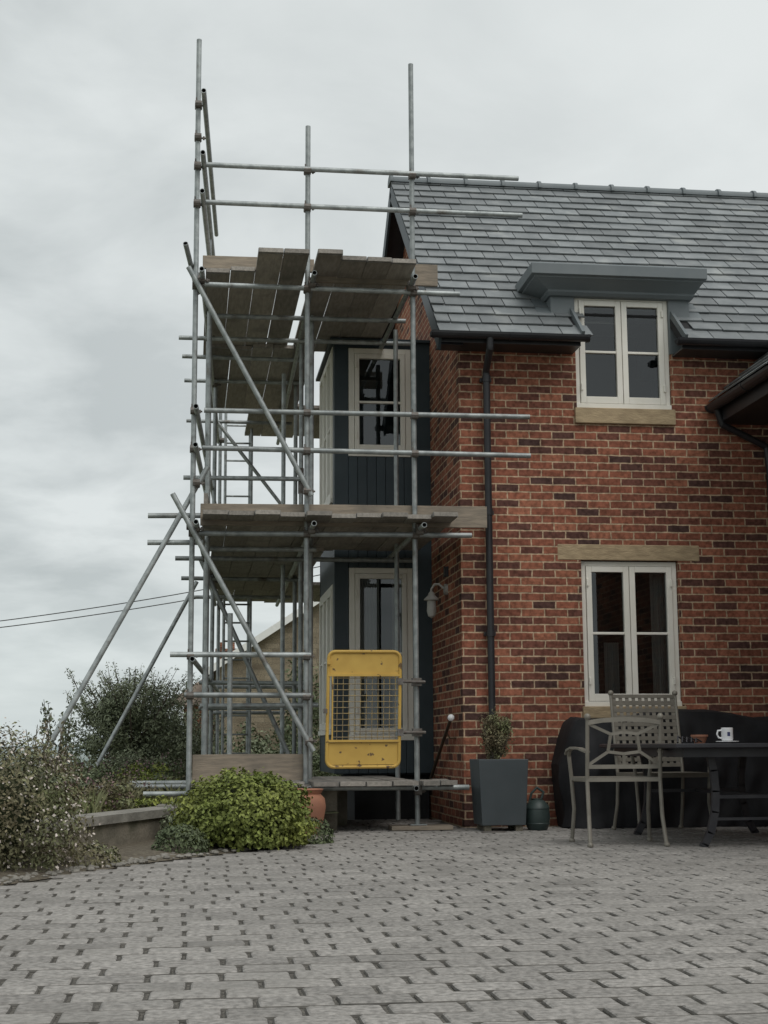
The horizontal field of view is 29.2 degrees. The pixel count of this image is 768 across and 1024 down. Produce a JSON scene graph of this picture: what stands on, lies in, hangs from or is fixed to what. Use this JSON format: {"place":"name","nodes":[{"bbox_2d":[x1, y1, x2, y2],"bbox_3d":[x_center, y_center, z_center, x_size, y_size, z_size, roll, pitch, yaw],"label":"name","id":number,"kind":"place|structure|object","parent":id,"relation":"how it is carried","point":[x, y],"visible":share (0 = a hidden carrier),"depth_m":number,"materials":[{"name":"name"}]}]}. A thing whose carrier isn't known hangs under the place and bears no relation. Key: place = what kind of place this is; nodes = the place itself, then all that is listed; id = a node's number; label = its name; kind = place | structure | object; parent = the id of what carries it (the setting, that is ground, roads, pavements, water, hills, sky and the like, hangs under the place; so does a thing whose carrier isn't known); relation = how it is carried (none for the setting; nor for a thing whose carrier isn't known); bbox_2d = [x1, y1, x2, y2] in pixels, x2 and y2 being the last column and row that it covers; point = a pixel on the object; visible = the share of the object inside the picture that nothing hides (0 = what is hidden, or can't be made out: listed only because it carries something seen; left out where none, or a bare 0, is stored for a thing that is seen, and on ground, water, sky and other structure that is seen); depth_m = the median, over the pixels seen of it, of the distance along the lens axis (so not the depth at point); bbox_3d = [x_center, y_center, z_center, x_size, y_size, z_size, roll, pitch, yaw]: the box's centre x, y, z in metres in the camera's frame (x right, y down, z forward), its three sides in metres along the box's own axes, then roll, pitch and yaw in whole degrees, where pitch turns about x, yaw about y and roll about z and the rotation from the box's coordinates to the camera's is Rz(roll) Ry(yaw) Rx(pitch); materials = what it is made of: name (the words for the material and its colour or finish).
{"place":"outdoors","nodes":[
{"label":"outdoors","id":0,"kind":"place"},
{"bbox_2d":[0,566,319,627],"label":"overhead cables","id":1,"kind":"object","parent":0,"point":[101,606],"visible":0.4,"depth_m":59.09,"materials":[{"name":"black rubber"}]},
{"bbox_2d":[0,835,323,885],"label":"planting bed soil","id":2,"kind":"structure","parent":0,"point":[136,850],"depth_m":9.93,"materials":[{"name":"brown soil"}]},
{"bbox_2d":[0,712,103,871],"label":"flowering bush","id":3,"kind":"object","parent":2,"relation":"on","point":[17,818],"visible":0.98,"depth_m":8.89,"materials":[{"name":"green plant"}]},
{"bbox_2d":[26,837,124,867],"bbox_3d":[-1.985,2.180,9.453,0.640,0.190,0.644,1,-9,-7],"label":"plant","id":4,"kind":"object","parent":2,"relation":"on","point":[108,853],"visible":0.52,"depth_m":9.33,"materials":[{"name":"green plant"}]},
{"bbox_2d":[0,835,330,883],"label":"bed pebbles","id":5,"kind":"object","parent":2,"relation":"on","point":[74,869],"visible":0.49,"depth_m":9.33,"materials":[{"name":"stone"}]},
{"bbox_2d":[159,797,180,839],"bbox_3d":[-1.540,2.387,11.579,0.509,0.450,0.556,1,-9,-7],"label":"plant","id":6,"kind":"object","parent":2,"relation":"on","point":[170,820],"visible":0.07,"depth_m":11.43,"materials":[{"name":"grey plant"}]},
{"bbox_2d":[151,823,212,853],"bbox_3d":[-1.433,2.318,10.445,0.443,0.227,0.418,1,-9,-7],"label":"plant","id":7,"kind":"object","parent":2,"relation":"on","point":[170,831],"visible":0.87,"depth_m":10.37,"materials":[{"name":"green plant"}]},
{"bbox_2d":[164,766,319,851],"bbox_3d":[-1.060,2.232,10.984,1.164,0.657,1.088,1,-9,-7],"label":"golden shrub","id":8,"kind":"object","parent":2,"relation":"on","point":[244,811],"visible":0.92,"depth_m":10.71,"materials":[{"name":"green plant"}]},
{"bbox_2d":[289,788,325,833],"bbox_3d":[-0.688,2.525,12.374,0.400,0.390,0.400,1,-9,-7],"label":"terracotta pot","id":9,"kind":"object","parent":2,"relation":"on","point":[318,807],"visible":0.28,"depth_m":12.26,"materials":[{"name":"orange ceramic"}]},
{"bbox_2d":[305,817,335,843],"bbox_3d":[-0.591,2.485,11.499,0.432,0.213,0.435,1,-9,-7],"label":"plant","id":10,"kind":"object","parent":2,"relation":"on","point":[322,832],"visible":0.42,"depth_m":11.41,"materials":[{"name":"green plant"}]},
{"bbox_2d":[0,745,329,774],"bbox_3d":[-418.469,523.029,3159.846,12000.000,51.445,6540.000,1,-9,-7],"label":"ground","id":11,"kind":"structure","parent":0,"point":[82,756],"depth_m":2336.06,"materials":[{"name":"green plant"}]},
{"bbox_2d":[166,642,234,737],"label":"tiled cottage","id":12,"kind":"structure","parent":11,"relation":"on","point":[199,688],"depth_m":51.23,"materials":[{"name":"red brick"}]},
{"bbox_2d":[208,601,319,770],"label":"stone cottage","id":13,"kind":"structure","parent":11,"relation":"on","point":[268,640],"depth_m":44.66,"materials":[{"name":"beige stone"}]},
{"bbox_2d":[316,337,433,774],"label":"bay cladding","id":14,"kind":"structure","parent":11,"relation":"on","point":[363,480],"depth_m":15.73,"materials":[{"name":"wood"}]},
{"bbox_2d":[318,584,332,735],"bbox_3d":[-0.608,1.665,16.244,0.110,1.582,1.500,1,-9,-7],"label":"window","id":15,"kind":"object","parent":14,"relation":"attached to","point":[326,624],"visible":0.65,"depth_m":16.38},
{"bbox_2d":[319,347,332,504],"bbox_3d":[-0.623,-0.834,16.639,0.110,1.722,1.500,1,-9,-7],"label":"window","id":16,"kind":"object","parent":14,"relation":"attached to","point":[326,441],"visible":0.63,"depth_m":16.45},
{"bbox_2d":[360,579,379,727],"bbox_3d":[-0.176,1.498,15.536,0.260,1.600,0.030,1,-9,-7],"label":"bay curtain","id":17,"kind":"object","parent":14,"relation":"in","point":[369,614],"visible":0.64,"depth_m":15.57,"materials":[{"name":"grey fabric"}]},
{"bbox_2d":[348,348,410,456],"bbox_3d":[-0.048,-1.175,15.881,0.685,1.192,0.120,1,-9,-7],"label":"bay upper window frame","id":18,"kind":"object","parent":14,"relation":"attached to","point":[355,355],"visible":0.75,"depth_m":15.86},
{"bbox_2d":[349,568,413,739],"bbox_3d":[-0.032,1.486,15.460,0.685,1.802,0.120,1,-9,-7],"label":"bay lower window frame","id":19,"kind":"object","parent":14,"relation":"attached to","point":[356,575],"visible":0.75,"depth_m":15.45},
{"bbox_2d":[392,579,401,727],"bbox_3d":[0.159,1.506,15.600,0.140,1.600,0.030,1,-9,-7],"label":"bay curtain","id":20,"kind":"object","parent":14,"relation":"hanging from","point":[393,622],"visible":0.31,"depth_m":15.64,"materials":[{"name":"grey fabric"}]},
{"bbox_2d":[394,245,767,827],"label":"brick walls","id":21,"kind":"structure","parent":11,"relation":"on","point":[695,475],"depth_m":14.23,"materials":[{"name":"red brick"}]},
{"bbox_2d":[424,583,447,617],"bbox_3d":[0.513,0.883,14.653,0.238,0.351,0.156,1,-9,-7],"label":"wall lantern","id":22,"kind":"object","parent":21,"relation":"attached to","point":[431,598],"depth_m":14.61,"materials":[{"name":"metal"}]},
{"bbox_2d":[429,714,455,779],"bbox_3d":[0.581,2.355,14.445,0.131,0.711,1.356,1,-9,-7],"label":"handrail","id":23,"kind":"object","parent":21,"relation":"attached to","point":[450,720],"visible":0.78,"depth_m":14.27,"materials":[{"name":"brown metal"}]},
{"bbox_2d":[443,566,448,576],"bbox_3d":[0.617,0.595,14.656,0.040,0.100,0.070,1,-9,-7],"label":"sensor box","id":24,"kind":"object","parent":21,"relation":"attached to","point":[445,571],"visible":1,"depth_m":14.62,"materials":[{"name":"black plastic"}]},
{"bbox_2d":[479,337,495,758],"bbox_3d":[1.016,0.611,13.762,0.110,4.545,0.418,1,-9,-7],"label":"downpipe","id":25,"kind":"object","parent":21,"relation":"attached to","point":[490,632],"visible":0.79,"depth_m":13.92,"materials":[{"name":"black plastic"}]},
{"bbox_2d":[381,213,767,359],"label":"fascia and soffit","id":26,"kind":"structure","parent":21,"relation":"attached to","point":[395,248],"depth_m":14.31,"materials":[{"name":"black plastic"}]},
{"bbox_2d":[390,184,767,337],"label":"roof deck","id":27,"kind":"structure","parent":21,"relation":"on","point":[609,316],"depth_m":14.63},
{"bbox_2d":[382,185,441,349],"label":"bargeboards","id":28,"kind":"object","parent":27,"relation":"attached to","point":[392,201],"visible":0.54,"depth_m":16.35,"materials":[{"name":"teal paint"}]},
{"bbox_2d":[430,329,590,342],"bbox_3d":[1.200,-1.662,13.969,1.535,0.064,0.128,1,-9,-7],"label":"gutter","id":29,"kind":"object","parent":27,"relation":"attached to","point":[435,333],"visible":1,"depth_m":13.93,"materials":[{"name":"black plastic"}]},
{"bbox_2d":[388,175,767,197],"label":"ridge tiles","id":30,"kind":"object","parent":27,"relation":"on","point":[613,188],"visible":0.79,"depth_m":17.79,"materials":[{"name":"grey tile"}]},
{"bbox_2d":[391,182,767,339],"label":"slate courses","id":31,"kind":"object","parent":27,"relation":"on","point":[737,275],"visible":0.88,"depth_m":16.19,"materials":[{"name":"grey stone"}]},
{"bbox_2d":[529,295,701,336],"bbox_3d":[2.323,-1.990,14.625,1.680,0.844,0.979,1,-9,-7],"label":"flashing","id":32,"kind":"object","parent":27,"relation":"on","point":[673,318],"visible":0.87,"depth_m":14.47,"materials":[{"name":"grey metal"}]},
{"bbox_2d":[546,296,688,380],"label":"dormer cheeks","id":33,"kind":"object","parent":27,"relation":"on","point":[646,342],"visible":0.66,"depth_m":15.01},
{"bbox_2d":[584,321,613,323],"bbox_3d":[2.334,-1.981,14.693,0.840,0.220,0.005,1,-9,-7],"label":"roller blind","id":34,"kind":"object","parent":33,"relation":"attached to","point":[599,322],"visible":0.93,"depth_m":14.65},
{"bbox_2d":[515,262,706,337],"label":"dormer cornice roof","id":35,"kind":"structure","parent":33,"relation":"on","point":[543,281],"depth_m":14.45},
{"bbox_2d":[589,573,652,701],"bbox_3d":[2.249,1.567,15.101,1.800,2.100,1.720,1,-9,-7],"label":"room","id":36,"kind":"object","parent":21,"relation":"attached to","point":[607,610],"depth_m":16.07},
{"bbox_2d":[585,336,658,397],"bbox_3d":[2.203,-1.282,15.395,1.700,1.420,1.420,1,-9,-7],"label":"room","id":37,"kind":"object","parent":21,"relation":"attached to","point":[600,376],"visible":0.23,"depth_m":16.20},
{"bbox_2d":[574,298,671,409],"bbox_3d":[2.344,-1.567,14.555,0.965,1.142,0.120,1,-9,-7],"label":"window frame","id":38,"kind":"object","parent":21,"relation":"attached to","point":[622,398],"visible":0.95,"depth_m":14.52,"materials":[{"name":"beige paint"}]},
{"bbox_2d":[557,407,698,718],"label":"stone lintel and sills","id":39,"kind":"structure","parent":21,"relation":"attached to","point":[636,553],"depth_m":14.24,"materials":[{"name":"beige stone"}]},
{"bbox_2d":[581,561,681,705],"bbox_3d":[2.360,1.170,14.142,0.960,1.387,0.120,1,-9,-7],"label":"window frame","id":40,"kind":"object","parent":21,"relation":"attached to","point":[628,571],"visible":0.89,"depth_m":14.12,"materials":[{"name":"beige paint"}]},
{"bbox_2d":[604,642,619,701],"bbox_3d":[2.208,1.575,14.257,0.140,0.620,0.040,1,-9,-7],"label":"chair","id":41,"kind":"object","parent":40,"relation":"hanging from","point":[611,658],"visible":0.66,"depth_m":14.26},
{"bbox_2d":[649,573,668,693],"bbox_3d":[2.701,1.222,14.378,0.180,1.350,0.040,1,-9,-7],"label":"curtain","id":42,"kind":"object","parent":21,"relation":"hanging from","point":[659,642],"visible":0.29,"depth_m":14.38,"materials":[{"name":"fabric"}]},
{"bbox_2d":[675,337,767,347],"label":"gutter","id":43,"kind":"object","parent":21,"relation":"attached to","point":[720,342],"visible":1,"depth_m":14.20,"materials":[{"name":"black plastic"}]},
{"bbox_2d":[713,409,767,500],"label":"wing downpipe","id":44,"kind":"object","parent":21,"relation":"attached to","point":[724,425],"visible":1,"depth_m":14.39,"materials":[{"name":"black plastic"}]},
{"bbox_2d":[717,357,767,424],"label":"wing deck fascia","id":45,"kind":"structure","parent":21,"relation":"attached to","point":[750,407],"depth_m":13.98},
{"bbox_2d":[704,365,767,413],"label":"wing gutter","id":46,"kind":"object","parent":45,"relation":"attached to","point":[744,386],"visible":1,"depth_m":13.65,"materials":[{"name":"black plastic"}]},
{"bbox_2d":[709,352,767,401],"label":"wing slates","id":47,"kind":"object","parent":45,"relation":"on","point":[754,367],"visible":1,"depth_m":14.01,"materials":[{"name":"grey stone"}]},
{"bbox_2d":[103,779,337,813],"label":"garden terrain","id":48,"kind":"structure","parent":0,"point":[327,812],"depth_m":13.07,"materials":[{"name":"brown soil"}]},
{"bbox_2d":[40,695,77,772],"bbox_3d":[-3.655,2.605,16.485,0.434,1.155,0.382,1,-9,-7],"label":"sapling tree","id":49,"kind":"object","parent":48,"relation":"on","point":[67,738],"visible":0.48,"depth_m":16.49,"materials":[{"name":"green plant"}]},
{"bbox_2d":[6,748,193,817],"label":"garden plants","id":50,"kind":"object","parent":48,"relation":"on","point":[110,795],"visible":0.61,"depth_m":13.38,"materials":[{"name":"green plant"}]},
{"bbox_2d":[55,661,201,776],"bbox_3d":[-3.542,2.979,20.467,2.040,1.867,1.784,1,-9,-7],"label":"tamarisk tree","id":51,"kind":"object","parent":48,"relation":"on","point":[108,709],"visible":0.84,"depth_m":20.27,"materials":[{"name":"green plant"}]},
{"bbox_2d":[5,748,340,787],"bbox_3d":[-3.372,4.107,23.528,7.386,0.762,2.877,1,-9,-7],"label":"garden hedge","id":52,"kind":"object","parent":48,"relation":"on","point":[315,761],"visible":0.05,"depth_m":23.31,"materials":[{"name":"green plant"}]},
{"bbox_2d":[158,703,226,779],"bbox_3d":[-3.083,3.479,22.012,1.542,1.356,1.480,-2,-9,12],"label":"tamarisk tree","id":53,"kind":"object","parent":48,"relation":"on","point":[194,715],"visible":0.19,"depth_m":21.77,"materials":[{"name":"green plant"}]},
{"bbox_2d":[197,658,326,774],"bbox_3d":[-1.136,3.565,25.631,5.714,2.456,3.590,4,-10,-24],"label":"garden hedge","id":54,"kind":"object","parent":48,"relation":"on","point":[261,744],"visible":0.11,"depth_m":24.25,"materials":[{"name":"green plant"}]},
{"bbox_2d":[0,819,767,1023],"bbox_3d":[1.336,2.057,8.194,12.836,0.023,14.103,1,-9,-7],"label":"patio paving","id":55,"kind":"structure","parent":0,"point":[690,909],"depth_m":5.95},
{"bbox_2d":[1,817,169,861],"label":"face","id":56,"kind":"object","parent":55,"relation":"on","point":[114,834],"visible":0.06,"depth_m":10.83},
{"bbox_2d":[25,804,177,833],"bbox_3d":[-2.741,1.997,9.192,1.086,0.062,8.774,-4,-10,22],"label":"coping","id":57,"kind":"object","parent":56,"relation":"on","point":[117,816],"visible":0.27,"depth_m":10.89,"materials":[{"name":"concrete"}]},
{"bbox_2d":[25,39,530,830],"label":"scaffold tower","id":58,"kind":"structure","parent":55,"relation":"on","point":[265,553],"depth_m":13.97,"materials":[{"name":"grey metal"}]},
{"bbox_2d":[323,650,425,768],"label":"scaffold gate","id":59,"kind":"structure","parent":58,"relation":"attached to","point":[356,754],"depth_m":13.07,"materials":[{"name":"yellow metal"}]},
{"bbox_2d":[321,791,346,829],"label":"stone steps","id":60,"kind":"structure","parent":55,"relation":"on","point":[336,801],"depth_m":13.17,"materials":[{"name":"grey stone"}]},
{"bbox_2d":[482,831,506,832],"bbox_3d":[0.950,2.761,12.707,0.230,0.005,0.230,1,-9,-7],"label":"drain cover","id":61,"kind":"object","parent":55,"relation":"on","point":[494,831],"visible":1,"depth_m":12.71,"materials":[{"name":"grey metal"}]},
{"bbox_2d":[470,706,527,830],"bbox_3d":[1.021,2.279,13.109,0.443,1.086,0.443,1,-9,-7],"label":"planter","id":62,"kind":"object","parent":55,"relation":"on","point":[499,790],"visible":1,"depth_m":12.89,"materials":[{"name":"dark grey painted metal"},{"name":"olive brown leaf"},{"name":"soil"}]},
{"bbox_2d":[526,786,549,829],"bbox_3d":[1.317,2.616,13.013,0.302,0.376,0.222,1,-9,-7],"label":"bottle","id":63,"kind":"object","parent":55,"relation":"on","point":[537,814],"visible":0.94,"depth_m":12.93,"materials":[{"name":"green metal"}]},
{"bbox_2d":[564,713,669,847],"bbox_3d":[1.791,2.034,11.198,0.719,0.986,0.705,1,-9,-7],"label":"garden chair","id":64,"kind":"object","parent":55,"relation":"on","point":[587,778],"visible":0.94,"depth_m":10.98,"materials":[{"name":"grey metal"}]},
{"bbox_2d":[551,709,767,827],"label":"barbecue under cover","id":65,"kind":"object","parent":55,"relation":"on","point":[710,723],"visible":0.62,"depth_m":13.32,"materials":[{"name":"black fabric"}]},
{"bbox_2d":[608,690,716,832],"bbox_3d":[2.410,2.170,12.878,0.782,1.236,0.675,2,-9,-13],"label":"garden chair","id":66,"kind":"object","parent":55,"relation":"on","point":[673,716],"visible":0.68,"depth_m":13.15,"materials":[{"name":"grey metal"}]},
{"bbox_2d":[599,743,767,846],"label":"garden table","id":67,"kind":"object","parent":55,"relation":"on","point":[710,752],"visible":0.88,"depth_m":10.82,"materials":[{"name":"black metal"}]},
{"bbox_2d":[677,736,701,742],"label":"pruning tools","id":68,"kind":"object","parent":67,"relation":"on","point":[686,740],"visible":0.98,"depth_m":11.00,"materials":[{"name":"black metal"}]},
{"bbox_2d":[691,735,707,742],"bbox_3d":[2.395,1.723,11.174,0.130,0.065,0.130,1,-9,-7],"label":"terracotta pot","id":69,"kind":"object","parent":67,"relation":"on","point":[702,738],"visible":0.6,"depth_m":11.13,"materials":[{"name":"orange ceramic"}]},
{"bbox_2d":[716,728,738,742],"bbox_3d":[2.545,1.657,10.918,0.170,0.113,0.170,1,-9,-7],"label":"coffee mug","id":70,"kind":"object","parent":67,"relation":"on","point":[726,735],"visible":0.91,"depth_m":10.88,"materials":[{"name":"white ceramic"}]},
{"bbox_2d":[0,0,767,745],"label":"sky","id":71,"kind":"structure","parent":0,"point":[98,97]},
{"bbox_2d":[341,775,429,819],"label":"bay plinth","id":72,"kind":"structure","parent":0,"point":[371,804],"depth_m":15.41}
]}

